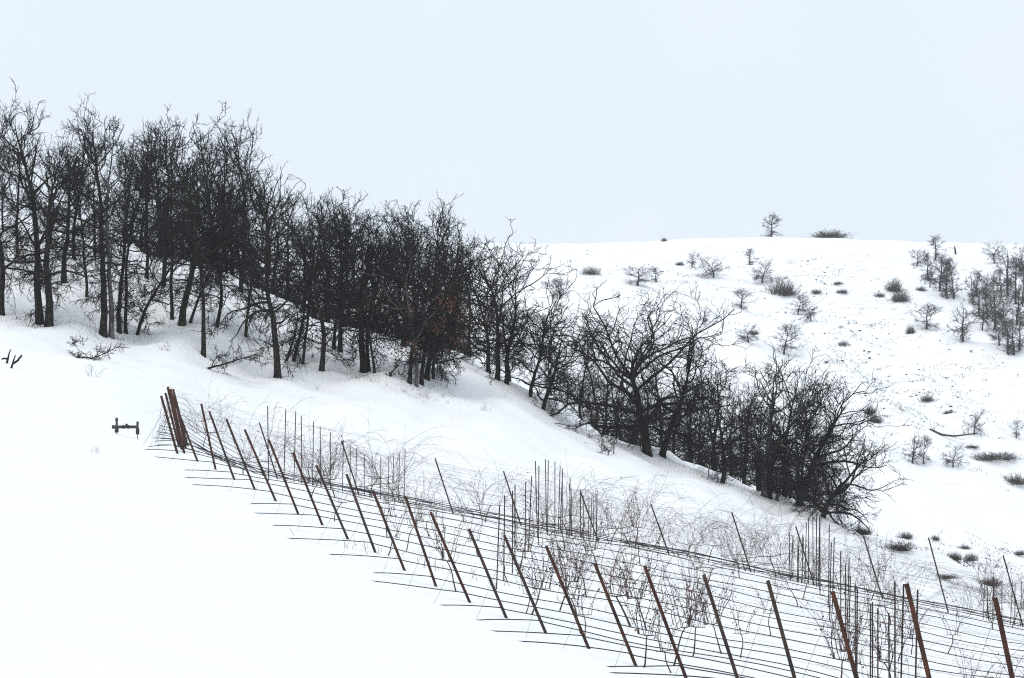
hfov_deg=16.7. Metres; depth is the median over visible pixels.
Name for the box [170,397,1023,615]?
trellis row
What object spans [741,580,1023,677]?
trellis row
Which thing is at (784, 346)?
bare tree
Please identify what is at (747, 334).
bare tree
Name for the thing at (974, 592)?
grapevine
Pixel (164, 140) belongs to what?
bare oak
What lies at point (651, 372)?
bare oak
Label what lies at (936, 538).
bush
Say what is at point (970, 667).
grapevine
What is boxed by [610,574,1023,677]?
trellis row
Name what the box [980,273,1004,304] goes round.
bare tree
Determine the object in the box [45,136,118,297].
bare oak
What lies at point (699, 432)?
bare oak
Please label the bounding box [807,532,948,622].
grapevine
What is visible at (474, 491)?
trellis row
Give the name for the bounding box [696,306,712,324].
bare tree
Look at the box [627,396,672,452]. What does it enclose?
bare oak
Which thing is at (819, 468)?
bare oak
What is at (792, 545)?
grapevine
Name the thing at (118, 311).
bare oak
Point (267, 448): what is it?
trellis post
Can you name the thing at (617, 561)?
grapevine
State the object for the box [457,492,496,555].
grapevine
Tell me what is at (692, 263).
bare tree
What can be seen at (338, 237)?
bare oak
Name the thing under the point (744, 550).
grapevine
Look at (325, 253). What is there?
bare oak
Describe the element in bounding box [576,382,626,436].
bare oak
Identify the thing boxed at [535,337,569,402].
bare oak
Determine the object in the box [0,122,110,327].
bare oak
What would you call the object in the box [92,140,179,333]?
bare oak
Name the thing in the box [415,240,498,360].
bare oak
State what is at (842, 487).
bare oak
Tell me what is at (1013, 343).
bare tree
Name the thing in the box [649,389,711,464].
bare oak
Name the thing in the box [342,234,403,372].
bare oak
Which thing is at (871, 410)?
bush
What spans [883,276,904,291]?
bush
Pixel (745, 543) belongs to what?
grapevine
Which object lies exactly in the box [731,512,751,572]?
trellis post
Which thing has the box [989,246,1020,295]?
bare tree
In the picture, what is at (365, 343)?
bare oak
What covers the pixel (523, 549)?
grapevine
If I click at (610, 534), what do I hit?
trellis row
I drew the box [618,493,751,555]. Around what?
grapevine
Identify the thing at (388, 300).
bare oak
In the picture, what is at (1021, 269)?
bare tree
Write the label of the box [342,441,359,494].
trellis post
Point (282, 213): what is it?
bare oak
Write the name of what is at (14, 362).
broken stump
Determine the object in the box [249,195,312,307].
bare oak
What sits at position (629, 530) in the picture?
grapevine
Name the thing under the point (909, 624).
grapevine
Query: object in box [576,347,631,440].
bare oak
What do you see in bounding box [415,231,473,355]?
bare oak
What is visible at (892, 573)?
grapevine
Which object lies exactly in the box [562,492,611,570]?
grapevine
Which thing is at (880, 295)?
bush
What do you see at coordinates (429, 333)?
bare oak
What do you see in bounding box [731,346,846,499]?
bare oak
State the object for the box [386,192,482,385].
bare oak
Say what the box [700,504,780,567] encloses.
grapevine
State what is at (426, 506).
grapevine
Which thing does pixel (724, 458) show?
bare oak
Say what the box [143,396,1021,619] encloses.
trellis row
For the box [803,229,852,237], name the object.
bush
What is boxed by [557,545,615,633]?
grapevine
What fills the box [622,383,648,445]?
bare oak
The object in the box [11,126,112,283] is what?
bare oak
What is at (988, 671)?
grapevine
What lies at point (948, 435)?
fallen log
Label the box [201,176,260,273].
bare oak
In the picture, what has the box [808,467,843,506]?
bare oak
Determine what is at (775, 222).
bare tree
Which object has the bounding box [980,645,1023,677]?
grapevine
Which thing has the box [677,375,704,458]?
bare oak
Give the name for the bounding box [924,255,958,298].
bare tree
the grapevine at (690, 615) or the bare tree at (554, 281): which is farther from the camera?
the bare tree at (554, 281)
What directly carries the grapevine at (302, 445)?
on the ground at (124, 554)
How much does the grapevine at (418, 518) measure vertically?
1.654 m
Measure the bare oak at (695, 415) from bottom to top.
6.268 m
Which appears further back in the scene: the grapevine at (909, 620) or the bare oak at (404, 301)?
the bare oak at (404, 301)
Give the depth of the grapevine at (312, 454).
123.66 m
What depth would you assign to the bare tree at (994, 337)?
509.89 m
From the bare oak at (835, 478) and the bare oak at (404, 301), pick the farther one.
the bare oak at (835, 478)
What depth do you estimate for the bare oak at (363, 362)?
156.75 m
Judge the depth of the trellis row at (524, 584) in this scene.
58.49 m
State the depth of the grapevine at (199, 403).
126.17 m
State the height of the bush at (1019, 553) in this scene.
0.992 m
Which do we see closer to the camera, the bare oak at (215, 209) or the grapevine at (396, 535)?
the grapevine at (396, 535)
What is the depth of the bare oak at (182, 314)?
156.05 m
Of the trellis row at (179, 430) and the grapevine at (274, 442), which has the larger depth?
the grapevine at (274, 442)
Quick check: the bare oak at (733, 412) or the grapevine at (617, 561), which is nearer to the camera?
the grapevine at (617, 561)
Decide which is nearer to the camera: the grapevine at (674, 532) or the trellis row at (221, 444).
the trellis row at (221, 444)
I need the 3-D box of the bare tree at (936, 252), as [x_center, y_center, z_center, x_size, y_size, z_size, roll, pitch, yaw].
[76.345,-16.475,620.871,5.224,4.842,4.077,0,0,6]
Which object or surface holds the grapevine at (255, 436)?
on the ground at (124, 554)
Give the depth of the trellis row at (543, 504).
106.52 m
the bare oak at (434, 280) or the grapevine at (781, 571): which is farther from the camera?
the bare oak at (434, 280)
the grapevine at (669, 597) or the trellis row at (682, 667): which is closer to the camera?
the trellis row at (682, 667)
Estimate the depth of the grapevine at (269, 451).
109.23 m
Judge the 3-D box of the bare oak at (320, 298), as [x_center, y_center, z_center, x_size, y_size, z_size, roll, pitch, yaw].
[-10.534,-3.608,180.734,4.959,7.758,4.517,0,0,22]
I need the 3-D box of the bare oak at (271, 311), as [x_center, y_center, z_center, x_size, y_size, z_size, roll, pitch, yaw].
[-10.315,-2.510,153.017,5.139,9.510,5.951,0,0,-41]
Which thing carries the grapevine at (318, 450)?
on the ground at (124, 554)
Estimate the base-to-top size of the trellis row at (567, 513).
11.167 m
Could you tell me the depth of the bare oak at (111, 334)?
151.12 m
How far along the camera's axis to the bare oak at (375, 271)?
183.27 m
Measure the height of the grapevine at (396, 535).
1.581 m
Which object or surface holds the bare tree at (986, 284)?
on the ground at (124, 554)
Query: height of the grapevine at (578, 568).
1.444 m
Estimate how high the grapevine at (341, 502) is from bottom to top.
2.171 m
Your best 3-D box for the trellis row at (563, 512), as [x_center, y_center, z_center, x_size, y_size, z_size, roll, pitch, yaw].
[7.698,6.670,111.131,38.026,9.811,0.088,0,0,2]
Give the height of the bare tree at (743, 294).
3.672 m
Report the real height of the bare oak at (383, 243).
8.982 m
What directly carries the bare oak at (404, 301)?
on the ground at (124, 554)
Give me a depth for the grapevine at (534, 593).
63.32 m
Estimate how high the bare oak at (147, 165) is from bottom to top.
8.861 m
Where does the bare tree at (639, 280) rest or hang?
on the ground at (124, 554)
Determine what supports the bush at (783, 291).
on the ground at (124, 554)
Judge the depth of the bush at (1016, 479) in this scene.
422.40 m
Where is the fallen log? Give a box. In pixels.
[929,422,977,436]
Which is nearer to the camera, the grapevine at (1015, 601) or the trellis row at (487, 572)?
the trellis row at (487, 572)
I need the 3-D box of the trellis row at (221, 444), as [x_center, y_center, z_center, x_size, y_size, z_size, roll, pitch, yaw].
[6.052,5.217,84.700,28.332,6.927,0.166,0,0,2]
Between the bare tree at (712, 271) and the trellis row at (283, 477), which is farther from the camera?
the bare tree at (712, 271)
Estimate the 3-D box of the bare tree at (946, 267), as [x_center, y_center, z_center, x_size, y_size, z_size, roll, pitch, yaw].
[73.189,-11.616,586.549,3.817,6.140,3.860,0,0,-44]
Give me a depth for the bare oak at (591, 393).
182.45 m
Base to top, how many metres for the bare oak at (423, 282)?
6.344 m
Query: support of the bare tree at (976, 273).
on the ground at (124, 554)
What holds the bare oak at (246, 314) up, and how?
on the ground at (124, 554)
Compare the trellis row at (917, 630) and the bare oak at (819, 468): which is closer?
the trellis row at (917, 630)
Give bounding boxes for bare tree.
[544,277,568,297]
[620,263,661,285]
[646,266,660,281]
[685,249,701,267]
[694,253,728,278]
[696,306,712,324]
[728,287,757,309]
[735,324,761,342]
[743,247,763,264]
[749,259,781,282]
[760,213,782,236]
[766,318,806,354]
[787,290,811,314]
[799,299,822,322]
[901,431,927,464]
[904,301,944,329]
[907,247,928,265]
[913,251,934,279]
[913,433,933,463]
[919,263,942,286]
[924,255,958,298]
[925,251,955,291]
[927,235,952,259]
[935,253,957,281]
[939,442,971,466]
[941,270,965,298]
[945,301,981,342]
[960,268,983,295]
[960,275,979,303]
[960,408,989,434]
[966,273,998,318]
[968,286,984,315]
[968,291,995,329]
[972,280,1010,329]
[980,240,1005,263]
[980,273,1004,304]
[985,318,1014,344]
[987,301,1015,335]
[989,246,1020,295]
[989,266,1006,296]
[991,294,1013,320]
[997,319,1023,354]
[1001,321,1023,355]
[1002,252,1023,304]
[1002,279,1023,325]
[1007,419,1023,437]
[1008,256,1023,306]
[1009,314,1023,350]
[1010,242,1023,270]
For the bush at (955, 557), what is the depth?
163.90 m
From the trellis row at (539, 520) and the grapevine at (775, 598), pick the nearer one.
the grapevine at (775, 598)
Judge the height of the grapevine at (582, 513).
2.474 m
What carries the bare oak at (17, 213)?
on the ground at (124, 554)
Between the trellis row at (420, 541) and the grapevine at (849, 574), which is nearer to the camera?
the trellis row at (420, 541)
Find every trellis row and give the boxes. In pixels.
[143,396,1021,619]
[146,393,1022,620]
[152,393,1022,624]
[154,403,1021,624]
[155,387,1023,623]
[155,389,1023,621]
[156,391,1023,612]
[158,396,1021,610]
[159,389,1021,626]
[160,406,1015,623]
[163,391,1017,620]
[164,397,1021,625]
[165,396,1021,622]
[168,381,1009,619]
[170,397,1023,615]
[172,409,1023,614]
[178,388,1016,608]
[186,419,1023,635]
[193,429,1023,644]
[195,411,1023,629]
[250,439,1023,650]
[259,452,1023,658]
[274,465,1023,667]
[289,474,1023,677]
[330,490,1022,677]
[371,512,1020,677]
[373,496,1023,677]
[436,528,1022,677]
[476,535,1022,677]
[490,545,1023,677]
[521,563,1018,677]
[607,566,1022,677]
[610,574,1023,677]
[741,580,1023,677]
[803,591,1021,677]
[878,583,1015,677]
[973,597,1019,677]
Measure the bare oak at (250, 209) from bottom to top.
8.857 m
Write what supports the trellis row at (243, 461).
on the ground at (124, 554)
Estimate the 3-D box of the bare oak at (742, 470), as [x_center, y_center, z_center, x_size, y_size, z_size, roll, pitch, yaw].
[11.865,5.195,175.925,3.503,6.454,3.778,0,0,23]
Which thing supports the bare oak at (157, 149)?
on the ground at (124, 554)
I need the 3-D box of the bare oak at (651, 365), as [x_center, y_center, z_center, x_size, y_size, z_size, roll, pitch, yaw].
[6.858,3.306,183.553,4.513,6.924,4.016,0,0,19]
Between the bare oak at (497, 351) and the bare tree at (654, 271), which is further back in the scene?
the bare tree at (654, 271)
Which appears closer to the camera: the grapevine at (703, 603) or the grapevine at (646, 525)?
the grapevine at (703, 603)
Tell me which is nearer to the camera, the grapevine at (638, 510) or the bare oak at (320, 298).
the grapevine at (638, 510)
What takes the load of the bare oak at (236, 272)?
on the ground at (124, 554)
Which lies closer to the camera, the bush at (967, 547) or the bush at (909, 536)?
the bush at (909, 536)
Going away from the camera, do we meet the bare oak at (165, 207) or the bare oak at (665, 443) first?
the bare oak at (665, 443)
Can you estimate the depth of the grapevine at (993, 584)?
89.24 m
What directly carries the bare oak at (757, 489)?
on the ground at (124, 554)
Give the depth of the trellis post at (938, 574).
100.38 m
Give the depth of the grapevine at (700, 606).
63.36 m
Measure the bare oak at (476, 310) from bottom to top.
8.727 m
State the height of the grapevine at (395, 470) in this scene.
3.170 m
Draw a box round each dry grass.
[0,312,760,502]
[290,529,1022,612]
[541,249,1022,573]
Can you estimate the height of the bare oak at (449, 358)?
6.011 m
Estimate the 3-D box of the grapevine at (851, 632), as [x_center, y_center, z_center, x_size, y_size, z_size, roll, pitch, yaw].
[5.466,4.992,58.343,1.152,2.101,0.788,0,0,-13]
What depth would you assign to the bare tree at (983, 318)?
528.76 m
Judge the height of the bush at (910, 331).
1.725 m
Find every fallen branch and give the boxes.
[67,335,129,360]
[68,336,86,346]
[207,344,276,374]
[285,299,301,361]
[385,358,400,376]
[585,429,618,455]
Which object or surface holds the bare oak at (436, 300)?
on the ground at (124, 554)
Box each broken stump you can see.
[1,349,10,363]
[10,355,21,367]
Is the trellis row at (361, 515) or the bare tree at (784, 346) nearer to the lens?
the trellis row at (361, 515)
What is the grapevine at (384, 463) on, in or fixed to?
on the ground at (124, 554)
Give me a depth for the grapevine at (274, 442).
104.30 m
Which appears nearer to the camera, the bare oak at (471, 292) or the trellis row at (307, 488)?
the trellis row at (307, 488)
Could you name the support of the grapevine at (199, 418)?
on the ground at (124, 554)
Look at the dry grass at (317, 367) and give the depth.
155.49 m
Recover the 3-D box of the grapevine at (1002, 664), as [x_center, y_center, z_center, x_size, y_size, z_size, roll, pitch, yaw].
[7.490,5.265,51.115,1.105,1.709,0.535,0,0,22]
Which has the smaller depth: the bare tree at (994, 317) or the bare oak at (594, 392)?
the bare oak at (594, 392)
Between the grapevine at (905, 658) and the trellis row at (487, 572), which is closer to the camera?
the grapevine at (905, 658)
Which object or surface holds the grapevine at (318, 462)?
on the ground at (124, 554)
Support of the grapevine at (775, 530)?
on the ground at (124, 554)
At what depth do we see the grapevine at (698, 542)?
118.14 m
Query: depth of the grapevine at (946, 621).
74.95 m
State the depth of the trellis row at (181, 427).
101.87 m
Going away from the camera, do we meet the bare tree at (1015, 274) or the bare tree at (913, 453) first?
the bare tree at (913, 453)
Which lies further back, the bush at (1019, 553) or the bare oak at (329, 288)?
the bush at (1019, 553)
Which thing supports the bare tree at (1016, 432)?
on the ground at (124, 554)
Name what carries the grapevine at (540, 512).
on the ground at (124, 554)
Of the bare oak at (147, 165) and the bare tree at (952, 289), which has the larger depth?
the bare tree at (952, 289)
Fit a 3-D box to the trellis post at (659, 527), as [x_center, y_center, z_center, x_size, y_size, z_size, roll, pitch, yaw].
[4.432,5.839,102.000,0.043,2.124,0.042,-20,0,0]
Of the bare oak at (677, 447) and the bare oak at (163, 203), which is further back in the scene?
the bare oak at (677, 447)
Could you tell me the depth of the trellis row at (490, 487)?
104.23 m
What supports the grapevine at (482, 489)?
on the ground at (124, 554)
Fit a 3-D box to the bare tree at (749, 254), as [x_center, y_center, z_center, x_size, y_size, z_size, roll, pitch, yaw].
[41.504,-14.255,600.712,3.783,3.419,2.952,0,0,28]
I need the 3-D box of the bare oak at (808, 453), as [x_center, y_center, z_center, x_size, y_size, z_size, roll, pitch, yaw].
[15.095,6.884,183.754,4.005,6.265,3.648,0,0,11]
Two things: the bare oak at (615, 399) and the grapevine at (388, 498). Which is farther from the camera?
the bare oak at (615, 399)
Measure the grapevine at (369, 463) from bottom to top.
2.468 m
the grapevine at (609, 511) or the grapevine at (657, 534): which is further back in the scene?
the grapevine at (609, 511)
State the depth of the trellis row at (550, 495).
120.98 m
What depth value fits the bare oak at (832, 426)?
162.32 m
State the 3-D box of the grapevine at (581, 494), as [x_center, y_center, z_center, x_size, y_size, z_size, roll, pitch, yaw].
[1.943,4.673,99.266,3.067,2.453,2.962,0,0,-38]
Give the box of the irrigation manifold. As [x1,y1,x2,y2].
[112,417,138,438]
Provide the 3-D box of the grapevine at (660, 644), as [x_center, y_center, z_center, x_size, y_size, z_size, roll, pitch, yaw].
[2.447,4.549,53.817,1.064,1.420,0.581,0,0,-26]
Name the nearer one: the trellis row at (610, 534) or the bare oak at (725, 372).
the trellis row at (610, 534)
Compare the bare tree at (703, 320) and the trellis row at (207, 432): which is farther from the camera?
the bare tree at (703, 320)
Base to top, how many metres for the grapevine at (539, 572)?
1.947 m
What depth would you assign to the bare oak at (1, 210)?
168.96 m
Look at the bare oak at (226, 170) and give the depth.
179.39 m
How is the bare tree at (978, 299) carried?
on the ground at (124, 554)
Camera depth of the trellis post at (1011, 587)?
99.98 m
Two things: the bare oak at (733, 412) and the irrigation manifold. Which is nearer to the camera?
the irrigation manifold
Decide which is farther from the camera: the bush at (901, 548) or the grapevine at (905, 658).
the bush at (901, 548)
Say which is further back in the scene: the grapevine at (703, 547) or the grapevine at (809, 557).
the grapevine at (809, 557)
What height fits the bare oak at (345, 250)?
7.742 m
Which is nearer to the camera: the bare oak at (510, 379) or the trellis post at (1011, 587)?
the trellis post at (1011, 587)
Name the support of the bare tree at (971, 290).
on the ground at (124, 554)
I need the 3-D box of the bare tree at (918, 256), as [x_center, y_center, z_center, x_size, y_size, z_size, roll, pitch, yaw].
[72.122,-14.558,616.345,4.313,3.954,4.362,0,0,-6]
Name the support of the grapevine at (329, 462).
on the ground at (124, 554)
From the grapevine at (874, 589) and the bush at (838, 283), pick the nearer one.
the grapevine at (874, 589)
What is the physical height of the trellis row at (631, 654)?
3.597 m
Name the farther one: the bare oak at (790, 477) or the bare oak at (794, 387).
the bare oak at (794, 387)
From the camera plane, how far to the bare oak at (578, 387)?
185.88 m
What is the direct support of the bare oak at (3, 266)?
on the ground at (124, 554)
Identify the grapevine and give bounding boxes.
[156,387,253,446]
[162,370,241,433]
[179,392,242,445]
[194,397,343,474]
[212,402,304,474]
[218,429,297,472]
[258,416,383,486]
[260,415,336,479]
[262,412,399,494]
[263,432,354,483]
[265,434,362,484]
[274,432,353,485]
[285,436,418,520]
[298,421,345,494]
[321,414,448,495]
[333,439,410,494]
[343,427,447,500]
[344,423,448,501]
[353,453,457,504]
[359,463,406,536]
[365,483,409,555]
[371,459,408,514]
[396,479,438,549]
[414,474,443,537]
[414,494,469,590]
[427,449,543,521]
[429,466,529,516]
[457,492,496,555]
[468,467,498,518]
[486,519,530,580]
[492,449,610,532]
[493,463,624,548]
[493,474,587,527]
[493,487,555,574]
[493,518,580,613]
[495,460,616,531]
[498,489,622,555]
[513,539,544,612]
[519,469,647,537]
[531,484,621,534]
[534,519,597,633]
[546,513,610,610]
[552,517,601,597]
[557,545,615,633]
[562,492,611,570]
[562,542,600,603]
[570,510,666,626]
[573,469,690,547]
[575,486,649,542]
[578,464,676,545]
[592,522,664,629]
[594,495,691,562]
[596,495,697,549]
[604,538,644,592]
[607,552,674,667]
[609,501,680,545]
[610,514,700,552]
[618,482,671,548]
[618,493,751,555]
[633,502,772,581]
[640,482,747,555]
[645,587,704,672]
[651,487,766,562]
[656,544,724,664]
[660,564,684,624]
[663,550,722,655]
[666,514,691,555]
[667,516,734,559]
[671,551,739,653]
[676,548,722,619]
[693,512,789,570]
[695,496,809,569]
[695,512,760,569]
[696,507,796,577]
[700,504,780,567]
[704,494,842,576]
[705,510,803,572]
[724,579,765,657]
[727,519,856,580]
[736,515,831,578]
[737,533,825,605]
[742,560,786,634]
[751,527,850,581]
[786,532,884,585]
[787,527,838,598]
[789,524,874,589]
[789,533,896,587]
[800,575,873,677]
[805,581,873,676]
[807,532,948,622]
[817,635,877,677]
[822,556,868,590]
[827,527,931,598]
[846,583,915,677]
[849,528,899,600]
[854,556,934,600]
[857,545,930,612]
[866,582,908,667]
[878,637,933,677]
[887,584,939,660]
[893,583,938,654]
[915,545,1022,628]
[916,584,972,653]
[921,560,1019,616]
[926,566,1002,615]
[948,559,1023,604]
[951,633,1005,677]
[961,646,1001,677]
[965,577,1023,625]
[969,547,1011,620]
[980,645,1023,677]
[984,571,1023,619]
[985,645,1023,676]
[1006,564,1023,626]
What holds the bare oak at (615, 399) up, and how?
on the ground at (124, 554)
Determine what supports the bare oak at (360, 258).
on the ground at (124, 554)
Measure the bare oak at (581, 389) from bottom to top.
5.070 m
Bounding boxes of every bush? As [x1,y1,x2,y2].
[579,265,601,275]
[763,274,807,296]
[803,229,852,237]
[811,289,821,293]
[833,281,844,284]
[833,339,851,346]
[836,288,848,293]
[854,523,877,535]
[862,406,878,414]
[868,414,883,422]
[872,292,885,296]
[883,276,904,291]
[885,539,915,551]
[886,289,910,302]
[896,531,916,539]
[906,324,915,333]
[914,286,927,290]
[920,394,935,402]
[932,534,941,540]
[939,573,960,579]
[942,409,956,413]
[949,551,962,560]
[957,544,969,549]
[963,552,978,561]
[966,444,980,447]
[970,451,1023,463]
[976,577,1008,586]
[1000,472,1023,484]
[1014,549,1023,555]
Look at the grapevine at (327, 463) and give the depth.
104.35 m
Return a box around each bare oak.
[0,76,85,324]
[0,101,23,253]
[0,102,53,258]
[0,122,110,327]
[0,138,24,230]
[0,139,63,319]
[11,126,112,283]
[31,141,71,243]
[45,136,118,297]
[46,93,113,262]
[47,102,164,337]
[68,121,121,257]
[70,116,149,338]
[90,135,156,333]
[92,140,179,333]
[104,144,150,254]
[109,182,144,246]
[110,138,177,251]
[111,143,185,255]
[116,205,227,334]
[117,117,178,252]
[117,119,181,256]
[117,127,181,279]
[119,116,220,284]
[138,156,201,258]
[147,150,233,357]
[148,103,203,319]
[150,135,235,325]
[150,157,213,259]
[158,100,259,276]
[159,127,253,327]
[171,177,276,322]
[177,172,261,272]
[180,124,254,288]
[181,120,264,286]
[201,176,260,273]
[206,107,291,290]
[206,129,303,295]
[206,174,336,377]
[211,168,284,291]
[211,189,289,337]
[226,169,271,282]
[237,179,315,303]
[238,199,279,297]
[244,188,371,371]
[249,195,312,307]
[250,194,331,318]
[264,219,303,303]
[270,237,353,365]
[271,198,344,321]
[279,213,343,364]
[299,208,381,326]
[300,231,361,322]
[301,186,383,352]
[301,207,354,322]
[304,199,382,348]
[310,188,382,324]
[311,207,418,372]
[324,217,393,330]
[328,212,419,371]
[330,216,409,338]
[334,221,379,328]
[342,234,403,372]
[351,200,455,347]
[361,223,465,387]
[364,200,404,333]
[365,260,400,328]
[368,201,463,384]
[371,230,431,342]
[372,222,437,333]
[379,261,506,384]
[380,247,446,341]
[381,204,500,388]
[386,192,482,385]
[387,239,468,346]
[391,217,462,345]
[409,245,468,352]
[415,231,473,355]
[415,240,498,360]
[427,236,495,358]
[432,216,572,380]
[433,240,537,372]
[453,231,504,372]
[461,250,595,384]
[470,274,530,383]
[489,297,605,434]
[494,264,609,396]
[509,280,757,463]
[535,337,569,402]
[539,343,635,433]
[556,359,577,410]
[561,339,619,418]
[564,355,592,417]
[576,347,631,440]
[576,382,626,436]
[578,371,603,428]
[584,354,630,440]
[595,364,642,444]
[605,310,741,470]
[616,349,686,451]
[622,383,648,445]
[625,337,687,451]
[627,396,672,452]
[640,378,687,459]
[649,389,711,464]
[658,387,702,458]
[664,360,731,462]
[670,384,738,474]
[675,366,769,483]
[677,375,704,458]
[680,374,728,463]
[683,407,729,469]
[689,349,759,478]
[708,382,757,486]
[709,378,774,490]
[722,398,773,486]
[723,427,745,481]
[726,341,837,497]
[726,363,782,483]
[730,392,787,490]
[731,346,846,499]
[732,370,911,516]
[738,413,790,493]
[740,361,848,500]
[751,379,849,500]
[761,427,909,538]
[773,454,801,498]
[774,385,851,498]
[782,416,832,500]
[793,422,844,502]
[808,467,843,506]
[823,456,846,509]
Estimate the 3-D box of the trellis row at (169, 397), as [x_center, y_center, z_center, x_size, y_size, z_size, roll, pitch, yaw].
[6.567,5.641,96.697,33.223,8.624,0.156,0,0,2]
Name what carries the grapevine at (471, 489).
on the ground at (124, 554)
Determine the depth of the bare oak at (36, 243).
151.15 m
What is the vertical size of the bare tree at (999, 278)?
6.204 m
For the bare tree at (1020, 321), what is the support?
on the ground at (124, 554)
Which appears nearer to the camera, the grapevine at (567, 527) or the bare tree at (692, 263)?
the grapevine at (567, 527)
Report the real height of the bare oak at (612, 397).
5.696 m
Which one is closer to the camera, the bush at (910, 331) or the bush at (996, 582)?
the bush at (996, 582)
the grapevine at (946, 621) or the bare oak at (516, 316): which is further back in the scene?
the bare oak at (516, 316)
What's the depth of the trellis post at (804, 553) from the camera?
101.18 m
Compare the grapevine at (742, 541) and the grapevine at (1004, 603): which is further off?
the grapevine at (742, 541)
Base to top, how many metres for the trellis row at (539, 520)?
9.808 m
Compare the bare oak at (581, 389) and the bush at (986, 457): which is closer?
the bare oak at (581, 389)
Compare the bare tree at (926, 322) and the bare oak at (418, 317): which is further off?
the bare tree at (926, 322)
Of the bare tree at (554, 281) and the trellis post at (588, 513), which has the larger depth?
the bare tree at (554, 281)
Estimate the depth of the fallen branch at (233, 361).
150.61 m
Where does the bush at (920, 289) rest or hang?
on the ground at (124, 554)
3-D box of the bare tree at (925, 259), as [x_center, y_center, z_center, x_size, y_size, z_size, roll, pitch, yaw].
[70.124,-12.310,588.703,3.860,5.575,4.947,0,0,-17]
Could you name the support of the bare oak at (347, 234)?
on the ground at (124, 554)
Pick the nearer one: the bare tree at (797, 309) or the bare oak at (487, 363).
the bare oak at (487, 363)
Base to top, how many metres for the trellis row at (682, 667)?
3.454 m
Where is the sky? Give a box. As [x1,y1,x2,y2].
[0,0,1023,248]
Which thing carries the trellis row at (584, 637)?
on the ground at (124, 554)
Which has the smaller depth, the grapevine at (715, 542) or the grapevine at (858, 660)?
the grapevine at (858, 660)
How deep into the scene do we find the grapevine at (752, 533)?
94.26 m
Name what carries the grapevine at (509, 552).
on the ground at (124, 554)
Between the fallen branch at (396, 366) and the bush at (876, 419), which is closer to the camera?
the fallen branch at (396, 366)
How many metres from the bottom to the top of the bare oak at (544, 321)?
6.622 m
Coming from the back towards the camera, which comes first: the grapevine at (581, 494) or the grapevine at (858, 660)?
the grapevine at (581, 494)
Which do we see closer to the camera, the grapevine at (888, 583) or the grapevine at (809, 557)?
the grapevine at (888, 583)
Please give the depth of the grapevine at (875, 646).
60.79 m
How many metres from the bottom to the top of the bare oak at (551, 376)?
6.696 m
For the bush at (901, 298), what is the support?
on the ground at (124, 554)
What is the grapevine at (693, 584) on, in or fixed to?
on the ground at (124, 554)
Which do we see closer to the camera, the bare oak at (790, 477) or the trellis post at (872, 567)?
the trellis post at (872, 567)
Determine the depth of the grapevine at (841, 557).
96.79 m
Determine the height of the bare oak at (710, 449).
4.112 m
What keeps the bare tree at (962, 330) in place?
on the ground at (124, 554)
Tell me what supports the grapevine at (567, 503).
on the ground at (124, 554)
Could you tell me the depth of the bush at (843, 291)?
559.82 m
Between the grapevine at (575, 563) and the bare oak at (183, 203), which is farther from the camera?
the bare oak at (183, 203)
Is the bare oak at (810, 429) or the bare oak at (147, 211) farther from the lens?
the bare oak at (810, 429)
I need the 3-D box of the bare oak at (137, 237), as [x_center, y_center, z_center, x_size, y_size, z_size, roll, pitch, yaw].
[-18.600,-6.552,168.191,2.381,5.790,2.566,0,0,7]
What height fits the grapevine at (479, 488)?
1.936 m
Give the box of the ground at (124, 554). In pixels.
[0,220,1023,677]
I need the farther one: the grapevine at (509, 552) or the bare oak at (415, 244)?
the bare oak at (415, 244)
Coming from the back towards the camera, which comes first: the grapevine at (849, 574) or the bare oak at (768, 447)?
the bare oak at (768, 447)
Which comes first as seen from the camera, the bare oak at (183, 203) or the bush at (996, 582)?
the bush at (996, 582)
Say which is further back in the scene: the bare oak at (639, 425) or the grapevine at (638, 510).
the bare oak at (639, 425)
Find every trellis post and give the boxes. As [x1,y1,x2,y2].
[259,422,277,478]
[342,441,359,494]
[435,459,453,513]
[503,471,521,525]
[579,490,597,540]
[650,504,669,554]
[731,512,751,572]
[795,526,814,585]
[863,537,882,597]
[928,538,948,612]
[1002,555,1023,626]
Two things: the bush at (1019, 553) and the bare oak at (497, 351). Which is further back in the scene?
the bush at (1019, 553)
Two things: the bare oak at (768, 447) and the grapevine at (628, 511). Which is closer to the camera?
the grapevine at (628, 511)
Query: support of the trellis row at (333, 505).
on the ground at (124, 554)
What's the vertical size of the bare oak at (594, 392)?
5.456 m
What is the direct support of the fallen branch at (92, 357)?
on the ground at (124, 554)
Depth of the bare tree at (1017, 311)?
541.77 m
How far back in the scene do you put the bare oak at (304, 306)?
157.61 m
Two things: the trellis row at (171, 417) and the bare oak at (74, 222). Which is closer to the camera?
the trellis row at (171, 417)
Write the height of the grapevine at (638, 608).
1.897 m
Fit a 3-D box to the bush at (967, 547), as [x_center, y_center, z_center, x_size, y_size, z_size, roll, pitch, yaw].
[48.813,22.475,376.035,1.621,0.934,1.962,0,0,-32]
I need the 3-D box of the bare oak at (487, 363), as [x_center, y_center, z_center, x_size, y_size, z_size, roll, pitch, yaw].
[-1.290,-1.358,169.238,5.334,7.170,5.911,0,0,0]
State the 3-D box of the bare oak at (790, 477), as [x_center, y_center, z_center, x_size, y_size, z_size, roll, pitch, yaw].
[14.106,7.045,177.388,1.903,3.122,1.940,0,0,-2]
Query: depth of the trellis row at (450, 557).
63.29 m
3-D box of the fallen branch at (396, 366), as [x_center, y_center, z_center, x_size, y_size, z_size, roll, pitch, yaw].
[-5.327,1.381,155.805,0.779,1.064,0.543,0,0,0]
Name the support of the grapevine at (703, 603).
on the ground at (124, 554)

